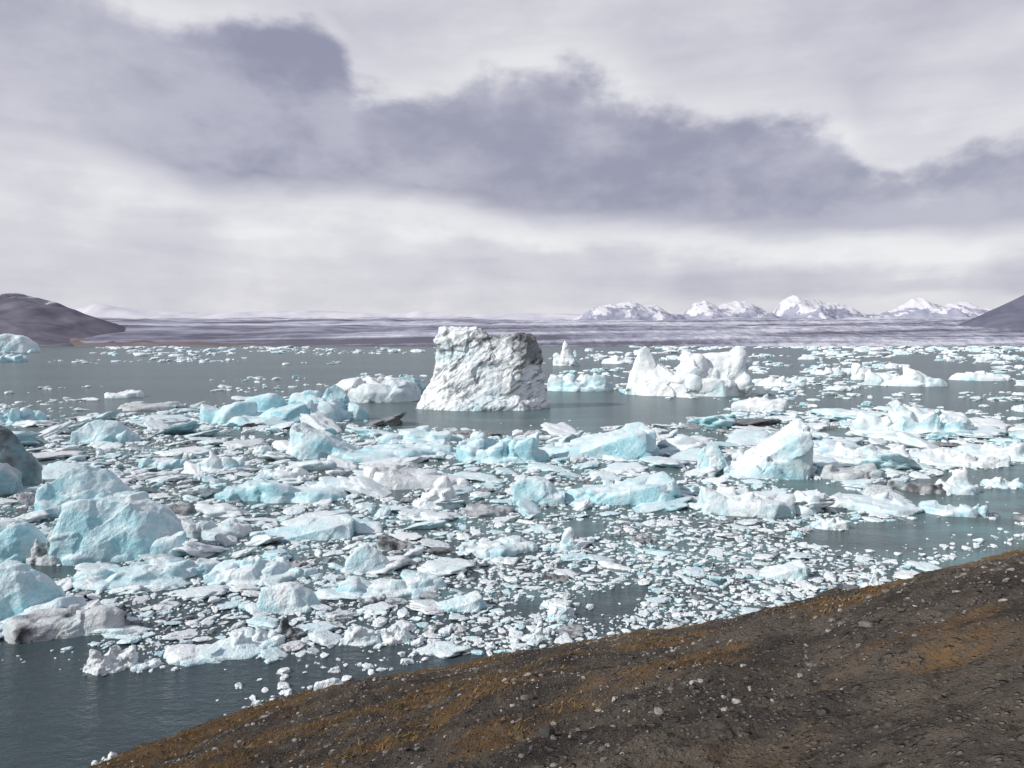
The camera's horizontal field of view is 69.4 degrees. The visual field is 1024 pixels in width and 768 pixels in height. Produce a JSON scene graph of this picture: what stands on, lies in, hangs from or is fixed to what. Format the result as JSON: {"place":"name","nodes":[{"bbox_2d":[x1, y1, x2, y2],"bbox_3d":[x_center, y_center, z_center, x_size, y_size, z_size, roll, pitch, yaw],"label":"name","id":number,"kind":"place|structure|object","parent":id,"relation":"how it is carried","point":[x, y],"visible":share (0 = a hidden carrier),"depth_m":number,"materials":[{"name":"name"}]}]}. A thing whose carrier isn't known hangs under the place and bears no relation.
{"place":"outdoors","nodes":[
{"label":"outdoors","id":0,"kind":"place"},
{"bbox_2d":[0,293,125,345],"bbox_3d":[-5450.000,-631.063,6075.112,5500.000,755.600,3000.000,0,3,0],"label":"basalt hill","id":1,"kind":"structure","parent":0,"point":[41,322],"depth_m":5674.28,"materials":[{"name":"grey stone"}]},
{"bbox_2d":[70,338,379,345],"bbox_3d":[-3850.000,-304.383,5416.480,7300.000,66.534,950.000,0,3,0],"label":"moraine hill","id":2,"kind":"structure","parent":0,"point":[75,341],"depth_m":5153.70,"materials":[{"name":"grey stone"}]},
{"bbox_2d":[75,304,882,319],"bbox_3d":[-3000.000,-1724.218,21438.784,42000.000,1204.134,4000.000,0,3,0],"label":"ice cap","id":3,"kind":"object","parent":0,"point":[101,310],"visible":0.12,"depth_m":21198.41,"materials":[{"name":"white snow"}]},
{"bbox_2d":[0,346,1023,767],"bbox_3d":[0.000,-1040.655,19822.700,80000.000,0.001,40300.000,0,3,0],"label":"lagoon water","id":4,"kind":"structure","parent":0,"point":[60,710],"depth_m":41.21,"materials":[{"name":"grey liquid"}]},
{"bbox_2d":[0,462,22,496],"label":"iceberg","id":5,"kind":"object","parent":4,"relation":"on","point":[11,480],"visible":0.66,"depth_m":49.00,"materials":[{"name":"blue ice"}]},
{"bbox_2d":[0,353,28,361],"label":"iceberg","id":6,"kind":"object","parent":4,"relation":"on","point":[12,357],"visible":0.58,"depth_m":427.54,"materials":[{"name":"ice"}]},
{"bbox_2d":[0,334,40,352],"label":"iceberg","id":7,"kind":"object","parent":4,"relation":"on","point":[9,343],"visible":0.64,"depth_m":948.75,"materials":[{"name":"white ice"}]},
{"bbox_2d":[0,426,42,485],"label":"iceberg","id":8,"kind":"object","parent":4,"relation":"on","point":[14,453],"visible":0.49,"depth_m":52.75,"materials":[{"name":"ice"}]},
{"bbox_2d":[0,407,45,424],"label":"iceberg","id":9,"kind":"object","parent":4,"relation":"on","point":[11,416],"visible":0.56,"depth_m":93.27,"materials":[{"name":"white ice"}]},
{"bbox_2d":[0,518,46,562],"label":"iceberg","id":10,"kind":"object","parent":4,"relation":"on","point":[18,538],"visible":0.51,"depth_m":34.03,"materials":[{"name":"blue ice"}]},
{"bbox_2d":[0,560,65,619],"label":"iceberg","id":11,"kind":"object","parent":4,"relation":"on","point":[23,586],"visible":0.56,"depth_m":27.41,"materials":[{"name":"ice"}]},
{"bbox_2d":[26,529,60,565],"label":"iceberg","id":12,"kind":"object","parent":4,"relation":"on","point":[40,553],"visible":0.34,"depth_m":33.81,"materials":[{"name":"grey ice"}]},
{"bbox_2d":[2,598,129,643],"bbox_3d":[-15.747,8.422,26.016,4.225,1.309,2.558,-1,3,-22],"label":"ice floe","id":13,"kind":"object","parent":4,"relation":"on","point":[57,622],"visible":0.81,"depth_m":25.47,"materials":[{"name":"white ice"}]},
{"bbox_2d":[34,465,139,517],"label":"iceberg","id":14,"kind":"object","parent":4,"relation":"on","point":[82,482],"visible":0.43,"depth_m":43.75,"materials":[{"name":"white ice"}]},
{"bbox_2d":[91,752,116,765],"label":"ice floe","id":15,"kind":"object","parent":4,"relation":"on","point":[111,755],"visible":0.2,"depth_m":17.64,"materials":[{"name":"white ice"}]},
{"bbox_2d":[70,419,139,443],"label":"iceberg","id":16,"kind":"object","parent":4,"relation":"on","point":[113,431],"visible":0.61,"depth_m":75.28,"materials":[{"name":"white ice"}]},
{"bbox_2d":[83,645,138,675],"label":"ice floe","id":17,"kind":"object","parent":4,"relation":"on","point":[113,659],"visible":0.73,"depth_m":22.76,"materials":[{"name":"white ice"}]},
{"bbox_2d":[48,491,187,565],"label":"iceberg","id":18,"kind":"object","parent":4,"relation":"on","point":[124,526],"visible":0.68,"depth_m":34.36,"materials":[{"name":"blue ice"}]},
{"bbox_2d":[116,604,131,612],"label":"ice floe","id":19,"kind":"object","parent":4,"relation":"on","point":[127,609],"visible":0.2,"depth_m":27.50,"materials":[{"name":"grey ice"}]},
{"bbox_2d":[104,389,144,397],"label":"ice floe","id":20,"kind":"object","parent":4,"relation":"on","point":[128,393],"visible":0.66,"depth_m":140.16,"materials":[{"name":"white ice"}]},
{"bbox_2d":[72,557,219,589],"bbox_3d":[-15.851,8.189,32.058,6.059,1.160,3.380,-1,3,-19],"label":"ice floe","id":21,"kind":"object","parent":4,"relation":"on","point":[153,570],"visible":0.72,"depth_m":31.35,"materials":[{"name":"white ice"}]},
{"bbox_2d":[130,658,161,670],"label":"ice floe","id":22,"kind":"object","parent":4,"relation":"on","point":[152,663],"visible":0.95,"depth_m":22.95,"materials":[{"name":"white ice"}]},
{"bbox_2d":[118,401,211,410],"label":"ice floe","id":23,"kind":"object","parent":4,"relation":"on","point":[141,406],"visible":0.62,"depth_m":114.46,"materials":[{"name":"white ice"}]},
{"bbox_2d":[138,455,194,468],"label":"ice floe","id":24,"kind":"object","parent":4,"relation":"on","point":[174,462],"visible":0.56,"depth_m":59.96,"materials":[{"name":"white ice"}]},
{"bbox_2d":[166,501,212,514],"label":"ice floe","id":25,"kind":"object","parent":4,"relation":"on","point":[183,508],"visible":0.42,"depth_m":43.99,"materials":[{"name":"grey ice"}]},
{"bbox_2d":[181,517,252,540],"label":"ice floe","id":26,"kind":"object","parent":4,"relation":"on","point":[206,530],"visible":0.74,"depth_m":38.44,"materials":[{"name":"white ice"}]},
{"bbox_2d":[163,634,284,666],"bbox_3d":[-9.381,8.672,24.188,3.768,0.487,1.971,-1,3,-15],"label":"ice floe","id":27,"kind":"object","parent":4,"relation":"on","point":[187,655],"visible":0.87,"depth_m":23.77,"materials":[{"name":"white ice"}]},
{"bbox_2d":[197,451,250,472],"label":"ice floe","id":28,"kind":"object","parent":4,"relation":"on","point":[213,463],"visible":0.62,"depth_m":58.33,"materials":[{"name":"white ice"}]},
{"bbox_2d":[218,626,277,647],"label":"ice floe","id":29,"kind":"object","parent":4,"relation":"on","point":[256,635],"visible":0.53,"depth_m":24.55,"materials":[{"name":"white ice"}]},
{"bbox_2d":[203,554,316,585],"bbox_3d":[-10.894,8.103,31.794,4.126,1.492,3.035,-3,4,-45],"label":"ice floe","id":30,"kind":"object","parent":4,"relation":"on","point":[255,570],"visible":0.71,"depth_m":31.42,"materials":[{"name":"white ice"}]},
{"bbox_2d":[214,477,350,503],"bbox_3d":[-14.820,7.050,49.040,8.562,1.744,4.991,0,3,6],"label":"ice floe","id":31,"kind":"object","parent":4,"relation":"on","point":[264,490],"visible":0.75,"depth_m":47.42,"materials":[{"name":"white ice"}]},
{"bbox_2d":[200,390,368,424],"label":"iceberg","id":32,"kind":"object","parent":4,"relation":"on","point":[270,409],"visible":0.5,"depth_m":95.12,"materials":[{"name":"white ice"}]},
{"bbox_2d":[263,467,309,478],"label":"ice floe","id":33,"kind":"object","parent":4,"relation":"on","point":[279,472],"visible":0.66,"depth_m":55.74,"materials":[{"name":"white ice"}]},
{"bbox_2d":[257,581,319,612],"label":"ice floe","id":34,"kind":"object","parent":4,"relation":"on","point":[290,596],"visible":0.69,"depth_m":27.74,"materials":[{"name":"white ice"}]},
{"bbox_2d":[278,616,306,639],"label":"ice floe","id":35,"kind":"object","parent":4,"relation":"on","point":[287,630],"visible":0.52,"depth_m":25.23,"materials":[{"name":"grey ice"}]},
{"bbox_2d":[288,560,307,567],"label":"ice floe","id":36,"kind":"object","parent":4,"relation":"on","point":[295,563],"visible":0.45,"depth_m":33.26,"materials":[{"name":"white ice"}]},
{"bbox_2d":[250,514,356,541],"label":"ice floe","id":37,"kind":"object","parent":4,"relation":"on","point":[337,526],"visible":0.73,"depth_m":38.49,"materials":[{"name":"white ice"}]},
{"bbox_2d":[286,422,361,458],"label":"ice floe","id":38,"kind":"object","parent":4,"relation":"on","point":[306,441],"visible":0.48,"depth_m":65.07,"materials":[{"name":"white ice"}]},
{"bbox_2d":[314,677,343,690],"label":"ice floe","id":39,"kind":"object","parent":4,"relation":"on","point":[326,683],"visible":0.11,"depth_m":20.42,"materials":[{"name":"white ice"}]},
{"bbox_2d":[323,384,349,403],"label":"iceberg","id":40,"kind":"object","parent":4,"relation":"on","point":[336,392],"visible":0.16,"depth_m":102.10,"materials":[{"name":"blue ice"}]},
{"bbox_2d":[340,626,380,646],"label":"ice floe","id":41,"kind":"object","parent":4,"relation":"on","point":[359,636],"visible":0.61,"depth_m":24.68,"materials":[{"name":"white ice"}]},
{"bbox_2d":[345,544,389,573],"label":"ice floe","id":42,"kind":"object","parent":4,"relation":"on","point":[364,558],"visible":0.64,"depth_m":32.44,"materials":[{"name":"white ice"}]},
{"bbox_2d":[335,376,420,402],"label":"iceberg","id":43,"kind":"object","parent":4,"relation":"on","point":[380,389],"visible":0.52,"depth_m":128.95,"materials":[{"name":"white ice"}]},
{"bbox_2d":[336,572,446,599],"bbox_3d":[-4.988,8.258,30.304,4.700,1.026,2.468,0,3,-7],"label":"ice floe","id":44,"kind":"object","parent":4,"relation":"on","point":[360,587],"visible":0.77,"depth_m":29.85,"materials":[{"name":"white ice"}]},
{"bbox_2d":[330,438,454,461],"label":"ice floe","id":45,"kind":"object","parent":4,"relation":"on","point":[377,452],"visible":0.7,"depth_m":65.86,"materials":[{"name":"white ice"}]},
{"bbox_2d":[376,534,414,550],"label":"ice floe","id":46,"kind":"object","parent":4,"relation":"on","point":[387,543],"visible":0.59,"depth_m":36.10,"materials":[{"name":"grey ice"}]},
{"bbox_2d":[381,624,410,643],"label":"ice floe","id":47,"kind":"object","parent":4,"relation":"on","point":[396,635],"visible":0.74,"depth_m":24.88,"materials":[{"name":"white ice"}]},
{"bbox_2d":[348,463,468,489],"bbox_3d":[-7.354,6.824,53.061,8.809,2.180,4.231,0,3,-5],"label":"ice floe","id":48,"kind":"object","parent":4,"relation":"on","point":[395,477],"visible":0.58,"depth_m":51.82,"materials":[{"name":"white ice"}]},
{"bbox_2d":[397,375,425,394],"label":"iceberg","id":49,"kind":"object","parent":4,"relation":"on","point":[420,384],"visible":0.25,"depth_m":136.03,"materials":[{"name":"blue ice"}]},
{"bbox_2d":[375,425,465,443],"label":"ice floe","id":50,"kind":"object","parent":4,"relation":"on","point":[423,434],"visible":0.62,"depth_m":75.86,"materials":[{"name":"white ice"}]},
{"bbox_2d":[412,475,463,509],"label":"ice floe","id":51,"kind":"object","parent":4,"relation":"on","point":[443,489],"visible":0.59,"depth_m":45.44,"materials":[{"name":"white ice"}]},
{"bbox_2d":[436,590,485,612],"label":"ice floe","id":52,"kind":"object","parent":4,"relation":"on","point":[473,601],"visible":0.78,"depth_m":27.92,"materials":[{"name":"white ice"}]},
{"bbox_2d":[416,326,550,410],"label":"iceberg","id":53,"kind":"object","parent":4,"relation":"on","point":[477,369],"visible":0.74,"depth_m":114.46,"materials":[{"name":"white ice"}]},
{"bbox_2d":[460,503,514,516],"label":"ice floe","id":54,"kind":"object","parent":4,"relation":"on","point":[479,510],"visible":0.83,"depth_m":43.74,"materials":[{"name":"white ice"}]},
{"bbox_2d":[459,536,537,558],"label":"ice floe","id":55,"kind":"object","parent":4,"relation":"on","point":[510,546],"visible":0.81,"depth_m":35.46,"materials":[{"name":"white ice"}]},
{"bbox_2d":[456,431,549,463],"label":"iceberg","id":56,"kind":"object","parent":4,"relation":"on","point":[480,447],"visible":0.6,"depth_m":63.19,"materials":[{"name":"ice"}]},
{"bbox_2d":[0,396,1023,761],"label":"brash ice","id":57,"kind":"structure","parent":4,"relation":"on","point":[680,448],"depth_m":40.41,"materials":[{"name":"white ice"}]},
{"bbox_2d":[0,345,1023,420],"bbox_3d":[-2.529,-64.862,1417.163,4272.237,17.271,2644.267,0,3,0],"label":"drift ice","id":58,"kind":"structure","parent":4,"relation":"on","point":[988,357],"depth_m":417.92,"materials":[{"name":"white ice"}]},
{"bbox_2d":[526,620,549,641],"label":"ice floe","id":59,"kind":"object","parent":4,"relation":"on","point":[538,635],"visible":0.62,"depth_m":25.04,"materials":[{"name":"white ice"}]},
{"bbox_2d":[512,476,564,506],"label":"iceberg","id":60,"kind":"object","parent":4,"relation":"on","point":[539,490],"visible":0.66,"depth_m":46.13,"materials":[{"name":"white ice"}]},
{"bbox_2d":[541,597,571,609],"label":"ice floe","id":61,"kind":"object","parent":4,"relation":"on","point":[549,604],"visible":0.65,"depth_m":28.19,"materials":[{"name":"white ice"}]},
{"bbox_2d":[541,573,571,582],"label":"ice floe","id":62,"kind":"object","parent":4,"relation":"on","point":[554,577],"visible":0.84,"depth_m":31.37,"materials":[{"name":"grey ice"}]},
{"bbox_2d":[547,604,574,620],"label":"ice floe","id":63,"kind":"object","parent":4,"relation":"on","point":[563,612],"visible":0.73,"depth_m":26.88,"materials":[{"name":"white ice"}]},
{"bbox_2d":[551,527,580,550],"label":"ice floe","id":64,"kind":"object","parent":4,"relation":"on","point":[567,542],"visible":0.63,"depth_m":36.09,"materials":[{"name":"white ice"}]},
{"bbox_2d":[553,341,580,365],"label":"iceberg","id":65,"kind":"object","parent":4,"relation":"on","point":[567,357],"visible":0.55,"depth_m":357.42,"materials":[{"name":"white ice"}]},
{"bbox_2d":[547,372,613,391],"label":"iceberg","id":66,"kind":"object","parent":4,"relation":"on","point":[581,382],"visible":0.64,"depth_m":160.42,"materials":[{"name":"white ice"}]},
{"bbox_2d":[542,422,659,459],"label":"iceberg","id":67,"kind":"object","parent":4,"relation":"on","point":[633,440],"visible":0.59,"depth_m":65.16,"materials":[{"name":"ice"}]},
{"bbox_2d":[602,355,634,363],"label":"iceberg","id":68,"kind":"object","parent":4,"relation":"on","point":[616,359],"visible":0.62,"depth_m":394.47,"materials":[{"name":"white ice"}]},
{"bbox_2d":[564,471,681,504],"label":"iceberg","id":69,"kind":"object","parent":4,"relation":"on","point":[661,486],"visible":0.69,"depth_m":46.66,"materials":[{"name":"white ice"}]},
{"bbox_2d":[630,534,658,543],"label":"ice floe","id":70,"kind":"object","parent":4,"relation":"on","point":[642,538],"visible":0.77,"depth_m":37.42,"materials":[{"name":"white ice"}]},
{"bbox_2d":[625,346,754,396],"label":"iceberg","id":71,"kind":"object","parent":4,"relation":"on","point":[720,374],"visible":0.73,"depth_m":144.63,"materials":[{"name":"white ice"}]},
{"bbox_2d":[697,440,727,472],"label":"iceberg","id":72,"kind":"object","parent":4,"relation":"on","point":[710,453],"visible":0.54,"depth_m":57.62,"materials":[{"name":"white ice"}]},
{"bbox_2d":[698,486,820,518],"bbox_3d":[14.836,7.251,44.575,7.322,2.160,4.124,1,3,13],"label":"ice floe","id":73,"kind":"object","parent":4,"relation":"on","point":[729,501],"visible":0.77,"depth_m":43.62,"materials":[{"name":"white ice"}]},
{"bbox_2d":[731,394,788,411],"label":"iceberg","id":74,"kind":"object","parent":4,"relation":"on","point":[758,404],"visible":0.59,"depth_m":110.90,"materials":[{"name":"white ice"}]},
{"bbox_2d":[722,418,816,479],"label":"iceberg","id":75,"kind":"object","parent":4,"relation":"on","point":[786,452],"visible":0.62,"depth_m":55.44,"materials":[{"name":"white ice"}]},
{"bbox_2d":[752,376,806,385],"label":"iceberg","id":76,"kind":"object","parent":4,"relation":"on","point":[779,381],"visible":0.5,"depth_m":179.51,"materials":[{"name":"white ice"}]},
{"bbox_2d":[759,559,807,579],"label":"ice floe","id":77,"kind":"object","parent":4,"relation":"on","point":[796,569],"visible":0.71,"depth_m":31.64,"materials":[{"name":"white ice"}]},
{"bbox_2d":[810,365,841,374],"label":"iceberg","id":78,"kind":"object","parent":4,"relation":"on","point":[826,371],"visible":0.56,"depth_m":247.98,"materials":[{"name":"white ice"}]},
{"bbox_2d":[810,517,848,529],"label":"ice floe","id":79,"kind":"object","parent":4,"relation":"on","point":[837,523],"visible":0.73,"depth_m":40.15,"materials":[{"name":"white ice"}]},
{"bbox_2d":[816,463,884,480],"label":"ice floe","id":80,"kind":"object","parent":4,"relation":"on","point":[830,471],"visible":0.63,"depth_m":55.01,"materials":[{"name":"white ice"}]},
{"bbox_2d":[851,363,871,379],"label":"iceberg","id":81,"kind":"object","parent":4,"relation":"on","point":[858,370],"visible":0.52,"depth_m":210.69,"materials":[{"name":"white ice"}]},
{"bbox_2d":[813,442,919,463],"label":"ice floe","id":82,"kind":"object","parent":4,"relation":"on","point":[842,452],"visible":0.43,"depth_m":63.40,"materials":[{"name":"white ice"}]},
{"bbox_2d":[819,491,922,516],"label":"ice floe","id":83,"kind":"object","parent":4,"relation":"on","point":[883,502],"visible":0.69,"depth_m":44.75,"materials":[{"name":"white ice"}]},
{"bbox_2d":[861,571,881,586],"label":"ice floe","id":84,"kind":"object","parent":4,"relation":"on","point":[874,580],"visible":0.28,"depth_m":30.23,"materials":[{"name":"white ice"}]},
{"bbox_2d":[864,365,948,386],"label":"iceberg","id":85,"kind":"object","parent":4,"relation":"on","point":[912,377],"visible":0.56,"depth_m":179.68,"materials":[{"name":"white ice"}]},
{"bbox_2d":[849,399,971,435],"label":"iceberg","id":86,"kind":"object","parent":4,"relation":"on","point":[901,417],"visible":0.54,"depth_m":83.97,"materials":[{"name":"white ice"}]},
{"bbox_2d":[887,480,945,493],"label":"ice floe","id":87,"kind":"object","parent":4,"relation":"on","point":[926,488],"visible":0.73,"depth_m":50.38,"materials":[{"name":"grey ice"}]},
{"bbox_2d":[921,409,974,430],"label":"iceberg","id":88,"kind":"object","parent":4,"relation":"on","point":[959,417],"visible":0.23,"depth_m":83.80,"materials":[{"name":"white ice"}]},
{"bbox_2d":[918,500,988,517],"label":"ice floe","id":89,"kind":"object","parent":4,"relation":"on","point":[935,507],"visible":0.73,"depth_m":43.39,"materials":[{"name":"white ice"}]},
{"bbox_2d":[935,466,979,494],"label":"iceberg","id":90,"kind":"object","parent":4,"relation":"on","point":[958,481],"visible":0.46,"depth_m":49.93,"materials":[{"name":"white ice"}]},
{"bbox_2d":[906,447,1010,467],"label":"ice floe","id":91,"kind":"object","parent":4,"relation":"on","point":[939,456],"visible":0.65,"depth_m":61.57,"materials":[{"name":"white ice"}]},
{"bbox_2d":[949,371,1010,380],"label":"iceberg","id":92,"kind":"object","parent":4,"relation":"on","point":[976,376],"visible":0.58,"depth_m":206.06,"materials":[{"name":"white ice"}]},
{"bbox_2d":[955,442,1023,461],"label":"iceberg","id":93,"kind":"object","parent":4,"relation":"on","point":[1015,452],"visible":0.55,"depth_m":65.12,"materials":[{"name":"white ice"}]},
{"bbox_2d":[980,477,1023,488],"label":"ice floe","id":94,"kind":"object","parent":4,"relation":"on","point":[994,482],"visible":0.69,"depth_m":51.93,"materials":[{"name":"white ice"}]},
{"bbox_2d":[992,512,1023,521],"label":"ice floe","id":95,"kind":"object","parent":4,"relation":"on","point":[1015,517],"visible":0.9,"depth_m":42.60,"materials":[{"name":"white ice"}]},
{"bbox_2d":[0,0,1023,314],"label":"sky","id":96,"kind":"structure","parent":0,"point":[469,157],"materials":[{"name":"grey"}]},
{"bbox_2d":[80,317,1023,345],"bbox_3d":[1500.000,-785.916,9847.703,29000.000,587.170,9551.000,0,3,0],"label":"glacier","id":97,"kind":"object","parent":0,"point":[725,331],"visible":0.84,"depth_m":5837.38,"materials":[{"name":"white ice"}]},
{"bbox_2d":[89,549,1023,767],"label":"gravel bank","id":98,"kind":"structure","parent":0,"point":[950,694],"depth_m":7.13,"materials":[{"name":"brown soil"}]},
{"bbox_2d":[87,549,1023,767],"bbox_3d":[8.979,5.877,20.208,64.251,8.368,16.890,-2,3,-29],"label":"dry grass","id":99,"kind":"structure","parent":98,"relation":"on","point":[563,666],"depth_m":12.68,"materials":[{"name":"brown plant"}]},
{"bbox_2d":[98,550,1023,767],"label":"pebbles","id":100,"kind":"object","parent":98,"relation":"on","point":[547,730],"visible":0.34,"depth_m":8.90,"materials":[{"name":"stone"}]},
{"bbox_2d":[572,295,992,320],"bbox_3d":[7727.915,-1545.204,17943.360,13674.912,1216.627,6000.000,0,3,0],"label":"snowy mountain range","id":101,"kind":"structure","parent":0,"point":[793,306],"depth_m":17259.31,"materials":[{"name":"white snow"}]},
{"bbox_2d":[958,295,1023,329],"bbox_3d":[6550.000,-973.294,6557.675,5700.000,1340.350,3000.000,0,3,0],"label":"basalt hill","id":102,"kind":"structure","parent":0,"point":[1010,314],"depth_m":6405.32,"materials":[{"name":"grey stone"}]}
]}

